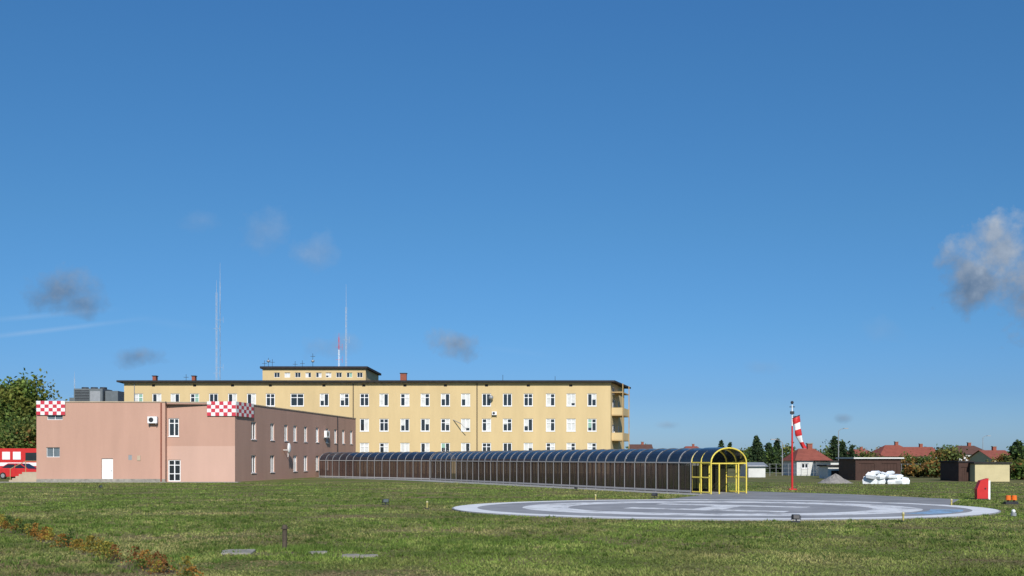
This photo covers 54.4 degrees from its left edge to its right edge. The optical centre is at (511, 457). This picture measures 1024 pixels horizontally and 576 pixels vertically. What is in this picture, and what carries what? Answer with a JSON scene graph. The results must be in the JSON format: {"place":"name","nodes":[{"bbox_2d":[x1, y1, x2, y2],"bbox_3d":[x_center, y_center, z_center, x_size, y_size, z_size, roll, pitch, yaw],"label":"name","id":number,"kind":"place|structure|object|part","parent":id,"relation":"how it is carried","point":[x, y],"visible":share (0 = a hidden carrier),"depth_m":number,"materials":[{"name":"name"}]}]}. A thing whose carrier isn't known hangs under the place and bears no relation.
{"place":"outdoors","nodes":[
{"label":"outdoors","id":0,"kind":"place"},
{"bbox_2d":[263,369,378,379],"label":"penthouse walls","id":1,"kind":"structure","parent":0,"point":[268,374],"depth_m":148.00,"materials":[{"name":"beige paint"}]},
{"bbox_2d":[260,366,380,375],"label":"penthouse roof","id":2,"kind":"structure","parent":1,"relation":"on","point":[322,367],"depth_m":147.60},
{"bbox_2d":[262,356,314,365],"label":"antennas","id":3,"kind":"object","parent":2,"relation":"on","point":[268,361],"visible":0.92,"depth_m":148.98,"materials":[{"name":"metal"}]},
{"bbox_2d":[345,307,346,365],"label":"radio mast","id":4,"kind":"object","parent":2,"relation":"on","point":[345,335],"visible":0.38,"depth_m":158.05,"materials":[{"name":"grey metal"}]},
{"bbox_2d":[0,465,1023,575],"bbox_3d":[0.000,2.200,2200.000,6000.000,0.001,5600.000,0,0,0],"label":"ground","id":5,"kind":"structure","parent":0,"point":[773,477],"depth_m":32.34,"materials":[{"name":"green plant"}]},
{"bbox_2d":[0,379,15,447],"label":"deciduous tree","id":6,"kind":"object","parent":5,"relation":"on","point":[1,406],"visible":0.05,"depth_m":136.71,"materials":[{"name":"green plant"}]},
{"bbox_2d":[0,410,35,447],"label":"autumn tree","id":7,"kind":"object","parent":5,"relation":"on","point":[21,435],"visible":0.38,"depth_m":127.10,"materials":[{"name":"green plant"}]},
{"bbox_2d":[0,448,35,467],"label":"red bus","id":8,"kind":"object","parent":5,"relation":"on","point":[16,455],"visible":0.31,"depth_m":116.00,"materials":[{"name":"paint"}]},
{"bbox_2d":[0,463,35,478],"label":"red car","id":9,"kind":"object","parent":5,"relation":"on","point":[15,471],"visible":0.43,"depth_m":103.21,"materials":[{"name":"paint"}]},
{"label":"windows","id":10,"kind":"part","parent":9,"relation":"part of","materials":[{"name":"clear glass"}]},
{"bbox_2d":[9,461,35,481],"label":"entrance steps","id":11,"kind":"structure","parent":5,"relation":"on","point":[25,476],"depth_m":90.20,"materials":[{"name":"beige concrete"}]},
{"bbox_2d":[0,368,67,447],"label":"deciduous tree","id":12,"kind":"object","parent":5,"relation":"on","point":[18,396],"visible":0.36,"depth_m":133.03,"materials":[{"name":"green plant"}]},
{"bbox_2d":[0,526,183,575],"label":"soil bed","id":13,"kind":"object","parent":5,"relation":"on","point":[157,573],"visible":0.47,"depth_m":21.16,"materials":[{"name":"brown soil"}]},
{"bbox_2d":[0,514,203,575],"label":"hedge","id":14,"kind":"object","parent":13,"relation":"on","point":[141,560],"visible":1,"depth_m":22.10,"materials":[{"name":"brown plant"}]},
{"bbox_2d":[36,402,355,481],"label":"walls","id":15,"kind":"structure","parent":5,"relation":"on","point":[86,437],"depth_m":90.79,"materials":[{"name":"pink paint"}]},
{"bbox_2d":[69,387,123,400],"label":"rooftop ventilation unit","id":16,"kind":"object","parent":15,"relation":"on","point":[94,394],"visible":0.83,"depth_m":97.00,"materials":[{"name":"metal"}]},
{"bbox_2d":[147,416,157,423],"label":"air conditioner","id":17,"kind":"object","parent":15,"relation":"attached to","point":[151,419],"visible":1,"depth_m":89.78,"materials":[{"name":"metal"}]},
{"bbox_2d":[36,401,355,481],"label":"parapet coping","id":18,"kind":"object","parent":15,"relation":"on","point":[98,480],"visible":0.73,"depth_m":90.12,"materials":[{"name":"concrete"}]},
{"bbox_2d":[36,401,64,414],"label":"checker panel","id":19,"kind":"object","parent":18,"relation":"attached to","point":[50,407],"visible":1,"depth_m":89.90,"materials":[{"name":"multicoloured paint"}]},
{"bbox_2d":[207,401,235,415],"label":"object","id":20,"kind":"object","parent":18,"relation":"attached to","point":[221,408],"visible":1,"depth_m":90.74,"materials":[{"name":"multicoloured paint"}]},
{"bbox_2d":[236,402,253,417],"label":"checker panel corner side","id":21,"kind":"object","parent":18,"relation":"attached to","point":[243,409],"visible":1,"depth_m":92.70,"materials":[{"name":"multicoloured paint"}]},
{"bbox_2d":[47,415,351,480],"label":"window frames","id":22,"kind":"structure","parent":15,"relation":"attached to","point":[107,468],"depth_m":90.86,"materials":[{"name":"white plastic"}]},
{"bbox_2d":[48,415,335,479],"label":"window glass","id":23,"kind":"object","parent":22,"relation":"in","point":[57,454],"visible":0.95,"depth_m":90.92,"materials":[{"name":"glass"}]},
{"bbox_2d":[160,402,337,481],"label":"downpipes","id":24,"kind":"object","parent":15,"relation":"attached to","point":[161,440],"visible":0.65,"depth_m":90.14,"materials":[{"name":"metal"}]},
{"bbox_2d":[287,443,290,452],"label":"satellite dish","id":25,"kind":"object","parent":15,"relation":"attached to","point":[289,448],"visible":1,"depth_m":102.48,"materials":[{"name":"white paint"}]},
{"bbox_2d":[324,431,329,438],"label":"air conditioner side","id":26,"kind":"object","parent":15,"relation":"attached to","point":[326,434],"visible":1,"depth_m":115.44,"materials":[{"name":"metal"}]},
{"bbox_2d":[220,551,301,555],"bbox_3d":[-5.783,2.194,22.820,1.963,0.001,1.062,0,0,0],"label":"soil patch","id":27,"kind":"object","parent":5,"relation":"on","point":[258,553],"visible":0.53,"depth_m":22.82,"materials":[{"name":"brown soil"}]},
{"bbox_2d":[221,549,255,554],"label":"concrete slab","id":28,"kind":"structure","parent":27,"relation":"on","point":[246,552],"depth_m":22.86,"materials":[{"name":"grey concrete"}]},
{"bbox_2d":[281,525,287,548],"bbox_3d":[-5.430,1.900,23.779,0.193,0.600,0.193,0,0,0],"label":"rusty post","id":29,"kind":"object","parent":5,"relation":"on","point":[284,528],"visible":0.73,"depth_m":23.73,"materials":[{"name":"brown metal"}]},
{"bbox_2d":[342,554,377,557],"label":"concrete slab","id":30,"kind":"structure","parent":5,"relation":"on","point":[362,556],"depth_m":21.93,"materials":[{"name":"grey concrete"}]},
{"bbox_2d":[124,383,623,451],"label":"walls","id":31,"kind":"structure","parent":5,"relation":"on","point":[539,413],"depth_m":140.00,"materials":[{"name":"beige paint"}]},
{"bbox_2d":[134,383,353,417],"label":"downpipes","id":32,"kind":"object","parent":31,"relation":"attached to","point":[353,397],"visible":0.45,"depth_m":139.87,"materials":[{"name":"metal"}]},
{"bbox_2d":[116,380,630,388],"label":"roof slab","id":33,"kind":"structure","parent":31,"relation":"on","point":[611,381],"depth_m":139.30,"materials":[{"name":"concrete"}]},
{"bbox_2d":[152,373,407,379],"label":"chimneys","id":34,"kind":"object","parent":33,"relation":"on","point":[403,376],"visible":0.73,"depth_m":146.00,"materials":[{"name":"brick"}]},
{"bbox_2d":[123,382,610,383],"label":"cornice","id":35,"kind":"structure","parent":33,"relation":"attached to","point":[367,382],"depth_m":139.65,"materials":[{"name":"black metal"}]},
{"bbox_2d":[135,373,618,451],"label":"window frames","id":36,"kind":"structure","parent":31,"relation":"attached to","point":[425,405],"depth_m":140.08,"materials":[{"name":"white plastic"}]},
{"bbox_2d":[135,373,618,451],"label":"window glass","id":37,"kind":"object","parent":36,"relation":"in","point":[570,426],"visible":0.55,"depth_m":140.16,"materials":[{"name":"glass"}]},
{"bbox_2d":[612,383,628,448],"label":"balconies","id":38,"kind":"structure","parent":31,"relation":"attached to","point":[622,412],"depth_m":140.87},
{"bbox_2d":[382,499,388,504],"bbox_3d":[-5.929,2.056,46.569,0.342,0.288,0.211,0,0,-29],"label":"floodlight","id":39,"kind":"object","parent":5,"relation":"on","point":[385,501],"visible":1,"depth_m":46.51,"materials":[{"name":"metal"}]},
{"bbox_2d":[319,447,746,493],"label":"covered walkway","id":40,"kind":"structure","parent":5,"relation":"on","point":[694,470],"depth_m":75.61,"materials":[{"name":"glass"}]},
{"bbox_2d":[718,440,728,468],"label":"spruce tree","id":41,"kind":"object","parent":5,"relation":"on","point":[721,444],"visible":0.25,"depth_m":199.81,"materials":[{"name":"green plant"}]},
{"bbox_2d":[452,499,1000,520],"bbox_3d":[8.950,2.178,43.200,23.100,0.044,16.978,0,0,0],"label":"helipad","id":42,"kind":"object","parent":5,"relation":"on","point":[707,509],"visible":0.96,"depth_m":41.50,"materials":[{"name":"concrete"}]},
{"bbox_2d":[727,442,734,468],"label":"spruce tree","id":43,"kind":"object","parent":5,"relation":"on","point":[730,445],"visible":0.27,"depth_m":204.66,"materials":[{"name":"green plant"}]},
{"bbox_2d":[730,445,753,469],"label":"deciduous tree","id":44,"kind":"object","parent":5,"relation":"on","point":[745,451],"visible":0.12,"depth_m":149.28,"materials":[{"name":"green plant"}]},
{"bbox_2d":[739,462,768,476],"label":"shed","id":45,"kind":"structure","parent":5,"relation":"on","point":[755,469],"depth_m":112.00,"materials":[{"name":"white metal"}]},
{"bbox_2d":[747,435,772,473],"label":"spruce tree","id":46,"kind":"object","parent":5,"relation":"on","point":[757,444],"visible":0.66,"depth_m":139.72,"materials":[{"name":"green plant"}]},
{"bbox_2d":[744,442,781,471],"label":"deciduous tree","id":47,"kind":"object","parent":5,"relation":"on","point":[772,456],"visible":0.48,"depth_m":147.50,"materials":[{"name":"green plant"}]},
{"bbox_2d":[769,438,781,471],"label":"spruce tree","id":48,"kind":"object","parent":5,"relation":"on","point":[777,442],"visible":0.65,"depth_m":149.65,"materials":[{"name":"green plant"}]},
{"bbox_2d":[771,442,794,469],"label":"deciduous tree","id":49,"kind":"object","parent":5,"relation":"on","point":[786,449],"visible":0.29,"depth_m":149.49,"materials":[{"name":"green plant"}]},
{"bbox_2d":[626,439,958,457],"bbox_3d":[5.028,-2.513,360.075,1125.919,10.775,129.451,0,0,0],"label":"distant trees","id":50,"kind":"object","parent":5,"relation":"on","point":[858,447],"depth_m":359.22,"materials":[{"name":"green plant"}]},
{"bbox_2d":[791,514,800,522],"bbox_3d":[9.666,2.064,33.864,0.323,0.272,0.199,0,0,8],"label":"floodlight","id":51,"kind":"object","parent":5,"relation":"on","point":[795,516],"visible":0.99,"depth_m":33.80,"materials":[{"name":"metal"}]},
{"bbox_2d":[789,401,806,489],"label":"windsock","id":52,"kind":"object","parent":5,"relation":"on","point":[795,421],"visible":1,"depth_m":68.36,"materials":[{"name":"red paint"}]},
{"bbox_2d":[672,491,958,504],"bbox_3d":[15.883,2.188,52.590,13.772,0.001,21.639,0,0,28],"label":"apron","id":53,"kind":"object","parent":5,"relation":"on","point":[752,495],"visible":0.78,"depth_m":54.85,"materials":[{"name":"concrete"}]},
{"bbox_2d":[813,460,838,475],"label":"garage row","id":54,"kind":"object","parent":5,"relation":"on","point":[826,462],"visible":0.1,"depth_m":118.80,"materials":[{"name":"concrete"}]},
{"bbox_2d":[820,445,831,457],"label":"deciduous tree","id":55,"kind":"object","parent":5,"relation":"on","point":[824,450],"visible":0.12,"depth_m":169.57,"materials":[{"name":"green plant"}]},
{"bbox_2d":[817,465,838,478],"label":"dark shed","id":56,"kind":"structure","parent":5,"relation":"on","point":[826,471],"depth_m":104.19,"materials":[{"name":"metal"}]},
{"bbox_2d":[826,436,843,459],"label":"spruce tree","id":57,"kind":"object","parent":5,"relation":"on","point":[834,448],"visible":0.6,"depth_m":159.68,"materials":[{"name":"green plant"}]},
{"bbox_2d":[818,474,851,483],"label":"gravel heap","id":58,"kind":"object","parent":5,"relation":"on","point":[835,478],"visible":0.96,"depth_m":85.39,"materials":[{"name":"grey gravel"}]},
{"bbox_2d":[838,428,847,459],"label":"street lamp","id":59,"kind":"object","parent":5,"relation":"on","point":[838,441],"visible":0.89,"depth_m":149.95,"materials":[{"name":"grey metal"}]},
{"bbox_2d":[839,440,848,456],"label":"spruce tree","id":60,"kind":"object","parent":5,"relation":"on","point":[843,450],"visible":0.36,"depth_m":164.68,"materials":[{"name":"green plant"}]},
{"bbox_2d":[782,464,920,475],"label":"wire fence","id":61,"kind":"object","parent":5,"relation":"on","point":[813,469],"visible":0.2,"depth_m":119.98,"materials":[{"name":"grey metal"}]},
{"bbox_2d":[848,444,858,456],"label":"spruce tree","id":62,"kind":"object","parent":5,"relation":"on","point":[851,452],"visible":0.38,"depth_m":169.82,"materials":[{"name":"green plant"}]},
{"bbox_2d":[854,450,883,456],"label":"deciduous tree","id":63,"kind":"object","parent":5,"relation":"on","point":[861,454],"visible":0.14,"depth_m":159.93,"materials":[{"name":"green plant"}]},
{"bbox_2d":[835,457,903,479],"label":"brown kiosk","id":64,"kind":"object","parent":5,"relation":"on","point":[855,468],"visible":0.59,"depth_m":97.05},
{"bbox_2d":[859,463,896,479],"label":"doors","id":65,"kind":"structure","parent":64,"relation":"in","point":[864,468],"depth_m":97.04,"materials":[{"name":"brown wood"}]},
{"bbox_2d":[862,471,909,483],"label":"wrapped bales","id":66,"kind":"object","parent":5,"relation":"on","point":[875,477],"visible":0.97,"depth_m":83.31,"materials":[{"name":"white plastic"}]},
{"bbox_2d":[899,451,918,468],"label":"autumn tree","id":67,"kind":"object","parent":5,"relation":"on","point":[906,460],"visible":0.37,"depth_m":149.19,"materials":[{"name":"green plant"}]},
{"bbox_2d":[901,463,927,476],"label":"autumn tree","id":68,"kind":"object","parent":5,"relation":"on","point":[907,471],"visible":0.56,"depth_m":111.35,"materials":[{"name":"green plant"}]},
{"bbox_2d":[911,456,932,464],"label":"autumn tree","id":69,"kind":"object","parent":5,"relation":"on","point":[916,462],"visible":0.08,"depth_m":140.44,"materials":[{"name":"green plant"}]},
{"bbox_2d":[912,458,944,477],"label":"autumn tree","id":70,"kind":"object","parent":5,"relation":"on","point":[931,468],"visible":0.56,"depth_m":109.44,"materials":[{"name":"green plant"}]},
{"bbox_2d":[918,447,958,463],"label":"autumn tree","id":71,"kind":"object","parent":5,"relation":"on","point":[926,457],"visible":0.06,"depth_m":134.87,"materials":[{"name":"green plant"}]},
{"bbox_2d":[925,446,970,462],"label":"autumn tree","id":72,"kind":"object","parent":5,"relation":"on","point":[948,455],"visible":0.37,"depth_m":114.76,"materials":[{"name":"green plant"}]},
{"bbox_2d":[939,461,974,480],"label":"lean to shed","id":73,"kind":"object","parent":5,"relation":"on","point":[954,470],"visible":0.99,"depth_m":93.67,"materials":[{"name":"wood"}]},
{"bbox_2d":[961,467,969,480],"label":"doors","id":74,"kind":"structure","parent":73,"relation":"in","point":[965,471],"depth_m":93.05,"materials":[{"name":"brown wood"}]},
{"bbox_2d":[974,478,989,499],"bbox_3d":[24.834,1.640,52.532,0.740,1.120,0.350,0,0,0],"label":"red marker cabinet","id":75,"kind":"object","parent":5,"relation":"on","point":[982,489],"visible":0.9,"depth_m":52.39,"materials":[{"name":"metal"}]},
{"bbox_2d":[968,462,1011,481],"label":"garden shed","id":76,"kind":"structure","parent":5,"relation":"on","point":[996,471],"depth_m":92.00,"materials":[{"name":"wood"}]},
{"bbox_2d":[985,452,1006,461],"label":"autumn tree","id":77,"kind":"object","parent":5,"relation":"on","point":[1000,459],"visible":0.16,"depth_m":139.65,"materials":[{"name":"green plant"}]},
{"bbox_2d":[1003,495,1018,503],"bbox_3d":[23.673,1.990,47.223,0.600,0.420,0.251,0,0,0],"label":"orange warning light","id":78,"kind":"object","parent":5,"relation":"on","point":[1010,497],"visible":0.99,"depth_m":47.12,"materials":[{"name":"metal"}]},
{"bbox_2d":[1002,439,1023,474],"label":"spruce tree","id":79,"kind":"object","parent":5,"relation":"on","point":[1016,449],"visible":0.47,"depth_m":104.66,"materials":[{"name":"green plant"}]},
{"bbox_2d":[1003,455,1023,479],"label":"autumn tree","id":80,"kind":"object","parent":5,"relation":"on","point":[1017,468],"visible":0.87,"depth_m":99.29,"materials":[{"name":"green plant"}]},
{"bbox_2d":[316,477,707,494],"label":"pavement","id":81,"kind":"structure","parent":0,"point":[534,486],"depth_m":76.00,"materials":[{"name":"concrete"}]},
{"bbox_2d":[0,0,1023,454],"label":"sky","id":82,"kind":"structure","parent":0,"point":[727,214],"materials":[{"name":"blue"}]},
{"bbox_2d":[783,460,814,475],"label":"walls","id":83,"kind":"structure","parent":0,"point":[798,470],"depth_m":122.00,"materials":[{"name":"white paint"}]},
{"bbox_2d":[783,449,831,460],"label":"roof","id":84,"kind":"structure","parent":83,"relation":"on","point":[805,455],"depth_m":123.11,"materials":[{"name":"red tile"}]},
{"bbox_2d":[805,443,812,449],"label":"chimney","id":85,"kind":"object","parent":84,"relation":"on","point":[809,446],"visible":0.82,"depth_m":124.70,"materials":[{"name":"brick"}]},
{"bbox_2d":[969,451,995,461],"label":"walls","id":86,"kind":"structure","parent":0,"point":[979,456],"depth_m":174.41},
{"bbox_2d":[969,450,1008,458],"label":"roof","id":87,"kind":"structure","parent":86,"relation":"on","point":[990,453],"depth_m":173.21,"materials":[{"name":"red tile"}]},
{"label":"walls","id":88,"kind":"object","parent":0,"visible":0},
{"bbox_2d":[868,445,921,455],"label":"roof","id":89,"kind":"structure","parent":88,"relation":"on","point":[890,450],"depth_m":192.15,"materials":[{"name":"red tile"}]},
{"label":"walls","id":90,"kind":"object","parent":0,"visible":0},
{"bbox_2d":[905,447,934,455],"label":"roof","id":91,"kind":"structure","parent":90,"relation":"on","point":[921,451],"depth_m":202.65,"materials":[{"name":"red tile"}]},
{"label":"walls","id":92,"kind":"object","parent":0,"visible":0},
{"bbox_2d":[847,449,870,455],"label":"roof","id":93,"kind":"structure","parent":92,"relation":"on","point":[858,451],"depth_m":242.88,"materials":[{"name":"red tile"}]},
{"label":"walls","id":94,"kind":"object","parent":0,"visible":0},
{"bbox_2d":[951,446,982,453],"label":"roof","id":95,"kind":"structure","parent":94,"relation":"on","point":[972,449],"depth_m":207.35,"materials":[{"name":"brown tile"}]},
{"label":"walls","id":96,"kind":"object","parent":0,"visible":0},
{"bbox_2d":[628,444,652,448],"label":"roof","id":97,"kind":"structure","parent":96,"relation":"on","point":[640,446],"depth_m":263.17,"materials":[{"name":"brown tile"}]}
]}

